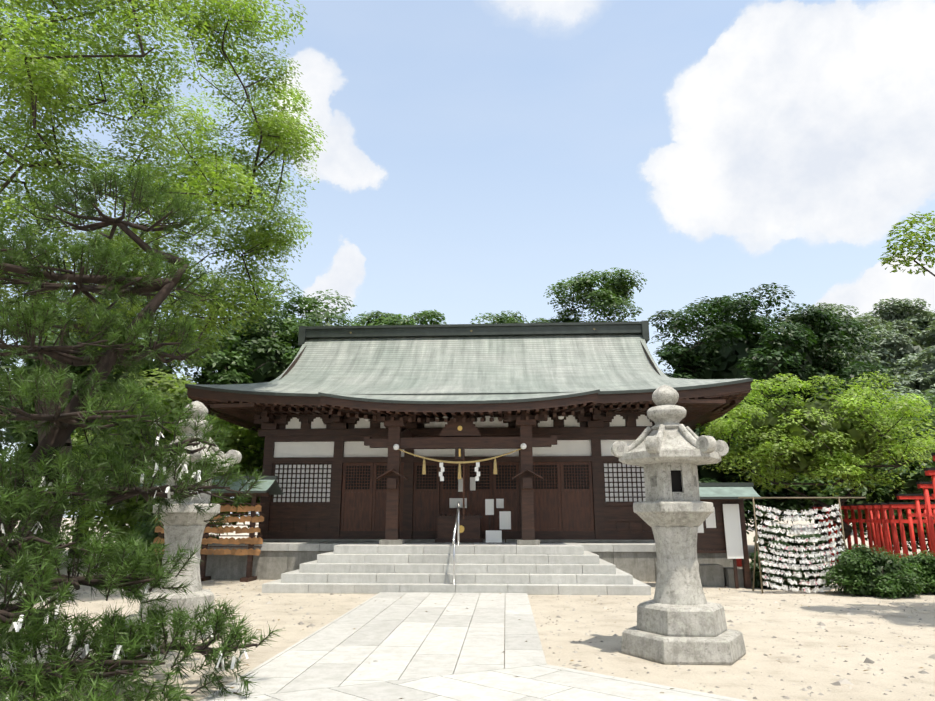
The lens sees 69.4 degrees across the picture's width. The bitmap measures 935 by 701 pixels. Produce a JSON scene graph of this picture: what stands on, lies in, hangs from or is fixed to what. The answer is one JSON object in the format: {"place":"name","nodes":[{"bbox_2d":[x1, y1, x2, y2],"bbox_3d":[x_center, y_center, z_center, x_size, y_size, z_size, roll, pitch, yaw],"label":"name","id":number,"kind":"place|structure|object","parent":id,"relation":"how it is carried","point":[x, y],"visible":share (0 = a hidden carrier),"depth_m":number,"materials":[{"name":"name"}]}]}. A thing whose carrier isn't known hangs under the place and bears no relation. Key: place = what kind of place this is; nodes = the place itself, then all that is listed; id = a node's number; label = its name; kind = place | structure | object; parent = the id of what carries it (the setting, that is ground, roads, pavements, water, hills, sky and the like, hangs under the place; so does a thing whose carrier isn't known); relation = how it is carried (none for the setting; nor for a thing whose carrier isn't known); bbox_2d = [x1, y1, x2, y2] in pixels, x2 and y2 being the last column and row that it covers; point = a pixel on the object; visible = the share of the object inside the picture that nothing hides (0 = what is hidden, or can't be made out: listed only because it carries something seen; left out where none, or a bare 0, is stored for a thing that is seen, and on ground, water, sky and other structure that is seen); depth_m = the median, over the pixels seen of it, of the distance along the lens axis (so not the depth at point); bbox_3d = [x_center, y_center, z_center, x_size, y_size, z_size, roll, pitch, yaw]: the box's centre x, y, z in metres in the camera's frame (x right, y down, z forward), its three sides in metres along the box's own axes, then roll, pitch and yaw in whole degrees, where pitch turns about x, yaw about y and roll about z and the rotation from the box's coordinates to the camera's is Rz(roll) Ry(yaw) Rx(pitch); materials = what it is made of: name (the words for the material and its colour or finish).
{"place":"outdoors","nodes":[
{"label":"outdoors","id":0,"kind":"place"},
{"bbox_2d":[0,518,934,700],"bbox_3d":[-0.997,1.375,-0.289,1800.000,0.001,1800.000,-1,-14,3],"label":"sand ground","id":1,"kind":"structure","parent":0,"point":[806,669],"depth_m":8.16,"materials":[{"name":"beige sand"}]},
{"bbox_2d":[0,402,16,454],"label":"tree","id":2,"kind":"object","parent":1,"relation":"on","point":[11,437],"visible":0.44,"depth_m":16.87,"materials":[{"name":"green plant"}]},
{"bbox_2d":[0,306,23,456],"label":"tree","id":3,"kind":"object","parent":1,"relation":"on","point":[4,364],"visible":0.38,"depth_m":22.07,"materials":[{"name":"green plant"}]},
{"bbox_2d":[0,284,218,557],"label":"tree","id":4,"kind":"object","parent":1,"relation":"on","point":[34,435],"depth_m":22.59,"materials":[{"name":"green plant"}]},
{"bbox_2d":[5,321,178,457],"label":"tree leaves","id":5,"kind":"object","parent":4,"relation":"attached to","point":[118,377],"depth_m":23.75,"materials":[{"name":"green plant"}]},
{"bbox_2d":[0,163,285,700],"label":"pine","id":6,"kind":"object","parent":1,"relation":"on","point":[150,629],"depth_m":6.26,"materials":[{"name":"green plant"}]},
{"bbox_2d":[0,417,247,700],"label":"paper fortunes","id":7,"kind":"object","parent":6,"relation":"attached to","point":[86,647],"visible":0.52,"depth_m":5.48,"materials":[{"name":"white paper"}]},
{"bbox_2d":[61,368,264,542],"bbox_3d":[-9.230,3.699,21.473,8.014,5.936,6.696,-1,-14,3],"label":"tree","id":8,"kind":"object","parent":1,"relation":"on","point":[252,440],"depth_m":20.10,"materials":[{"name":"green plant"}]},
{"bbox_2d":[109,418,241,522],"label":"tree leaves","id":9,"kind":"object","parent":8,"relation":"attached to","point":[151,510],"visible":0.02,"depth_m":20.21,"materials":[{"name":"green plant"}]},
{"bbox_2d":[0,0,327,592],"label":"camphor tree","id":10,"kind":"object","parent":1,"relation":"on","point":[43,84],"depth_m":14.09,"materials":[{"name":"green plant"}]},
{"bbox_2d":[109,517,219,575],"bbox_3d":[-7.468,4.945,16.983,3.213,1.464,2.195,-1,-14,3],"label":"bush","id":11,"kind":"object","parent":1,"relation":"on","point":[152,535],"visible":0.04,"depth_m":16.74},
{"bbox_2d":[125,401,241,643],"bbox_3d":[-3.568,2.065,8.557,1.295,2.890,1.174,-1,-14,3],"label":"lantern","id":12,"kind":"object","parent":1,"relation":"on","point":[183,527],"visible":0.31,"depth_m":8.28,"materials":[{"name":"stone"}]},
{"bbox_2d":[141,476,282,581],"bbox_3d":[-6.019,4.081,15.575,3.160,2.330,1.240,-1,-14,3],"label":"ema rack","id":13,"kind":"object","parent":1,"relation":"on","point":[269,486],"visible":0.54,"depth_m":15.44,"materials":[{"name":"brown wood"}]},
{"bbox_2d":[172,281,356,537],"bbox_3d":[-7.908,2.567,27.413,10.534,10.955,8.466,-1,-14,3],"label":"tree","id":14,"kind":"object","parent":1,"relation":"on","point":[290,325],"depth_m":26.09,"materials":[{"name":"green plant"}]},
{"bbox_2d":[197,330,300,451],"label":"tree leaves","id":15,"kind":"object","parent":14,"relation":"attached to","point":[258,360],"visible":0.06,"depth_m":26.19,"materials":[{"name":"green plant"}]},
{"bbox_2d":[351,309,445,325],"bbox_3d":[-2.949,3.311,30.845,10.435,11.132,9.039,-1,-14,3],"label":"tree","id":16,"kind":"object","parent":1,"relation":"on","point":[384,318],"depth_m":30.44,"materials":[{"name":"green plant"}]},
{"bbox_2d":[262,542,650,594],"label":"granite steps","id":17,"kind":"structure","parent":1,"relation":"on","point":[540,569],"depth_m":13.15,"materials":[{"name":"grey stone"}]},
{"bbox_2d":[452,501,459,584],"bbox_3d":[-0.223,3.812,13.542,0.088,1.570,1.512,-1,-14,3],"label":"steel handrail","id":18,"kind":"object","parent":17,"relation":"on","point":[457,520],"visible":0.85,"depth_m":13.35,"materials":[{"name":"grey metal"}]},
{"bbox_2d":[322,401,595,544],"bbox_3d":[-0.124,2.723,15.652,5.940,3.355,3.111,-1,-14,3],"label":"porch frame","id":19,"kind":"object","parent":17,"relation":"on","point":[458,427],"visible":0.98,"depth_m":14.94,"materials":[{"name":"brown wood"}]},
{"bbox_2d":[333,384,588,400],"bbox_3d":[-0.128,0.992,16.011,6.040,0.937,3.080,-1,-14,3],"label":"roof eave","id":20,"kind":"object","parent":19,"relation":"on","point":[359,393],"depth_m":16.38,"materials":[{"name":"metal"}]},
{"bbox_2d":[318,389,599,411],"bbox_3d":[-0.161,1.146,15.364,6.040,0.789,1.895,-1,-14,3],"label":"eave edge","id":21,"kind":"object","parent":20,"relation":"attached to","point":[464,406],"visible":0.96,"depth_m":14.40,"materials":[{"name":"wood"}]},
{"bbox_2d":[365,416,563,542],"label":"shrine ornaments","id":22,"kind":"object","parent":19,"relation":"attached to","point":[469,528],"visible":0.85,"depth_m":15.66},
{"bbox_2d":[205,541,732,581],"bbox_3d":[0.137,5.896,19.735,12.100,0.795,9.090,-1,-14,3],"label":"stone foundation","id":23,"kind":"object","parent":1,"relation":"on","point":[274,560],"visible":0.31,"depth_m":15.57,"materials":[{"name":"stone"}]},
{"bbox_2d":[6,580,934,700],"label":"ground pebbles","id":24,"kind":"object","parent":1,"relation":"on","point":[844,680],"visible":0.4,"depth_m":8.20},
{"bbox_2d":[83,580,934,698],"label":"fallen leaves","id":25,"kind":"object","parent":1,"relation":"on","point":[519,619],"visible":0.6,"depth_m":7.68,"materials":[{"name":"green plant"}]},
{"bbox_2d":[543,267,646,322],"bbox_3d":[6.801,2.723,36.125,6.186,14.801,6.588,-1,-14,3],"label":"tree","id":26,"kind":"object","parent":1,"relation":"on","point":[609,292],"depth_m":36.16,"materials":[{"name":"green plant"}]},
{"bbox_2d":[611,385,745,664],"bbox_3d":[2.279,1.796,7.466,1.295,2.890,1.174,-1,-14,3],"label":"lantern","id":27,"kind":"object","parent":1,"relation":"on","point":[681,620],"visible":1,"depth_m":7.15,"materials":[{"name":"stone"}]},
{"bbox_2d":[655,483,765,588],"bbox_3d":[5.066,3.840,14.112,2.100,2.100,1.230,-1,-14,3],"label":"notice board","id":28,"kind":"object","parent":1,"relation":"on","point":[722,528],"visible":0.54,"depth_m":13.93,"materials":[{"name":"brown wood"}]},
{"bbox_2d":[736,559,741,566],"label":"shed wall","id":29,"kind":"structure","parent":1,"relation":"on","point":[739,562],"depth_m":19.65,"materials":[{"name":"paint"}]},
{"bbox_2d":[693,407,803,533],"bbox_3d":[8.935,4.853,26.235,8.058,6.020,6.456,-1,-14,3],"label":"tree","id":30,"kind":"object","parent":1,"relation":"on","point":[787,504],"depth_m":24.16,"materials":[{"name":"green plant"}]},
{"bbox_2d":[692,427,753,503],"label":"tree leaves","id":31,"kind":"object","parent":30,"relation":"attached to","point":[705,472],"visible":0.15,"depth_m":24.67,"materials":[{"name":"green plant"}]},
{"bbox_2d":[647,282,893,550],"bbox_3d":[11.985,2.788,27.448,10.122,10.568,9.376,-1,-14,3],"label":"tree","id":32,"kind":"object","parent":1,"relation":"on","point":[723,308],"depth_m":26.09,"materials":[{"name":"green plant"}]},
{"bbox_2d":[673,325,828,421],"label":"dark tree leaves","id":33,"kind":"object","parent":32,"relation":"attached to","point":[725,361],"visible":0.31,"depth_m":26.29,"materials":[{"name":"green plant"}]},
{"bbox_2d":[750,523,828,589],"bbox_3d":[6.521,4.198,13.741,1.670,1.322,1.114,-1,-14,3],"label":"bush","id":34,"kind":"object","parent":1,"relation":"on","point":[757,581],"depth_m":13.52,"materials":[{"name":"white paper"}]},
{"bbox_2d":[738,497,865,593],"bbox_3d":[6.482,3.755,13.086,2.400,1.786,0.569,-1,-14,3],"label":"omikuji rack","id":35,"kind":"object","parent":1,"relation":"on","point":[788,512],"visible":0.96,"depth_m":12.87,"materials":[{"name":"white paper"}]},
{"bbox_2d":[772,471,842,550],"bbox_3d":[15.370,5.107,30.029,7.987,7.293,8.275,-1,-14,3],"label":"dark tree","id":36,"kind":"object","parent":1,"relation":"on","point":[807,505],"depth_m":28.68,"materials":[{"name":"green plant"}]},
{"bbox_2d":[695,371,934,560],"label":"tree","id":37,"kind":"object","parent":1,"relation":"on","point":[852,471],"depth_m":17.59,"materials":[{"name":"green plant"}]},
{"bbox_2d":[742,396,894,477],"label":"tree leaves","id":38,"kind":"object","parent":37,"relation":"attached to","point":[861,448],"visible":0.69,"depth_m":17.77,"materials":[{"name":"green plant"}]},
{"bbox_2d":[776,302,885,343],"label":"tree","id":39,"kind":"object","parent":1,"relation":"on","point":[834,308],"visible":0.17,"depth_m":82.24,"materials":[{"name":"green plant"}]},
{"bbox_2d":[795,336,872,529],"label":"tree","id":40,"kind":"object","parent":1,"relation":"on","point":[846,352],"depth_m":72.95,"materials":[{"name":"green plant"}]},
{"bbox_2d":[811,349,895,531],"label":"tree","id":41,"kind":"object","parent":1,"relation":"on","point":[874,359],"depth_m":66.06,"materials":[{"name":"green plant"}]},
{"bbox_2d":[831,371,885,393],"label":"forest tree leaves","id":42,"kind":"object","parent":41,"relation":"attached to","point":[861,380],"depth_m":65.26,"materials":[{"name":"green plant"}]},
{"bbox_2d":[790,391,934,551],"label":"tree","id":43,"kind":"object","parent":1,"relation":"on","point":[842,493],"depth_m":21.66,"materials":[{"name":"green plant"}]},
{"bbox_2d":[863,429,934,528],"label":"tree leaves","id":44,"kind":"object","parent":43,"relation":"attached to","point":[886,498],"visible":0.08,"depth_m":21.97,"materials":[{"name":"green plant"}]},
{"bbox_2d":[820,543,924,598],"bbox_3d":[7.530,4.089,12.590,1.843,0.942,1.570,-1,-14,3],"label":"bush","id":45,"kind":"object","parent":1,"relation":"on","point":[859,572],"depth_m":12.32,"materials":[{"name":"green plant"}]},
{"bbox_2d":[811,452,934,564],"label":"torii row","id":46,"kind":"object","parent":1,"relation":"on","point":[876,521],"visible":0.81,"depth_m":16.60,"materials":[{"name":"red wood"}]},
{"bbox_2d":[852,319,934,392],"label":"tree","id":47,"kind":"object","parent":1,"relation":"on","point":[889,329],"visible":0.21,"depth_m":74.65,"materials":[{"name":"green plant"}]},
{"bbox_2d":[852,334,923,387],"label":"forest tree leaves","id":48,"kind":"object","parent":47,"relation":"attached to","point":[917,348],"visible":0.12,"depth_m":74.17,"materials":[{"name":"green plant"}]},
{"bbox_2d":[856,297,934,346],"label":"tree","id":49,"kind":"object","parent":1,"relation":"on","point":[895,307],"visible":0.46,"depth_m":83.97,"materials":[{"name":"green plant"}]},
{"bbox_2d":[871,312,926,342],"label":"forest tree leaves","id":50,"kind":"object","parent":49,"relation":"attached to","point":[889,317],"visible":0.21,"depth_m":84.33,"materials":[{"name":"green plant"}]},
{"bbox_2d":[873,384,934,407],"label":"tree","id":51,"kind":"object","parent":1,"relation":"on","point":[903,389],"visible":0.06,"depth_m":55.83,"materials":[{"name":"green plant"}]},
{"bbox_2d":[881,345,934,394],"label":"tree","id":52,"kind":"object","parent":1,"relation":"on","point":[907,376],"visible":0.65,"depth_m":64.13,"materials":[{"name":"green plant"}]},
{"bbox_2d":[909,360,934,393],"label":"forest tree leaves","id":53,"kind":"object","parent":52,"relation":"attached to","point":[928,367],"visible":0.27,"depth_m":63.44,"materials":[{"name":"green plant"}]},
{"bbox_2d":[892,550,934,593],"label":"bush","id":54,"kind":"object","parent":1,"relation":"on","point":[926,561],"visible":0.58,"depth_m":12.71,"materials":[{"name":"green plant"}]},
{"bbox_2d":[917,311,934,329],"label":"tree","id":55,"kind":"object","parent":1,"relation":"on","point":[930,316],"visible":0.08,"depth_m":83.87,"materials":[{"name":"green plant"}]},
{"bbox_2d":[918,318,934,349],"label":"tree","id":56,"kind":"object","parent":1,"relation":"on","point":[933,338],"visible":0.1,"depth_m":76.75,"materials":[{"name":"green plant"}]},
{"bbox_2d":[0,0,934,517],"label":"sky","id":57,"kind":"structure","parent":0,"point":[481,156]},
{"bbox_2d":[236,407,702,541],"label":"shrine wall","id":58,"kind":"structure","parent":0,"point":[327,469],"depth_m":17.19,"materials":[{"name":"brown wood"}]},
{"bbox_2d":[189,334,747,410],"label":"hall roof","id":59,"kind":"structure","parent":58,"relation":"on","point":[610,362],"depth_m":19.51,"materials":[{"name":"green metal"}]},
{"bbox_2d":[185,378,752,429],"bbox_3d":[0.133,2.096,20.613,13.700,0.574,9.100,-1,-14,3],"label":"hall roof eave edge","id":60,"kind":"object","parent":59,"relation":"attached to","point":[608,398],"visible":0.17,"depth_m":16.32,"materials":[{"name":"wood"}]},
{"bbox_2d":[188,390,749,431],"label":"roof eaves","id":61,"kind":"object","parent":59,"relation":"attached to","point":[728,402],"visible":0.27,"depth_m":16.82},
{"bbox_2d":[279,321,660,410],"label":"roof ridge","id":62,"kind":"structure","parent":0,"point":[504,329],"depth_m":21.05,"materials":[{"name":"green metal"}]},
{"bbox_2d":[200,592,747,700],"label":"paving path","id":63,"kind":"structure","parent":0,"point":[395,646],"depth_m":6.51,"materials":[{"name":"stone"}]},
{"bbox_2d":[471,311,564,323],"bbox_3d":[1.938,4.121,37.925,9.979,12.947,7.358,-1,-14,3],"label":"tree","id":64,"kind":"object","parent":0,"point":[504,318],"visible":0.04,"depth_m":38.10,"materials":[{"name":"green plant"}]},
{"bbox_2d":[878,211,934,276],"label":"tree","id":65,"kind":"object","parent":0,"point":[911,243],"depth_m":10.27,"materials":[{"name":"green plant"}]}
]}

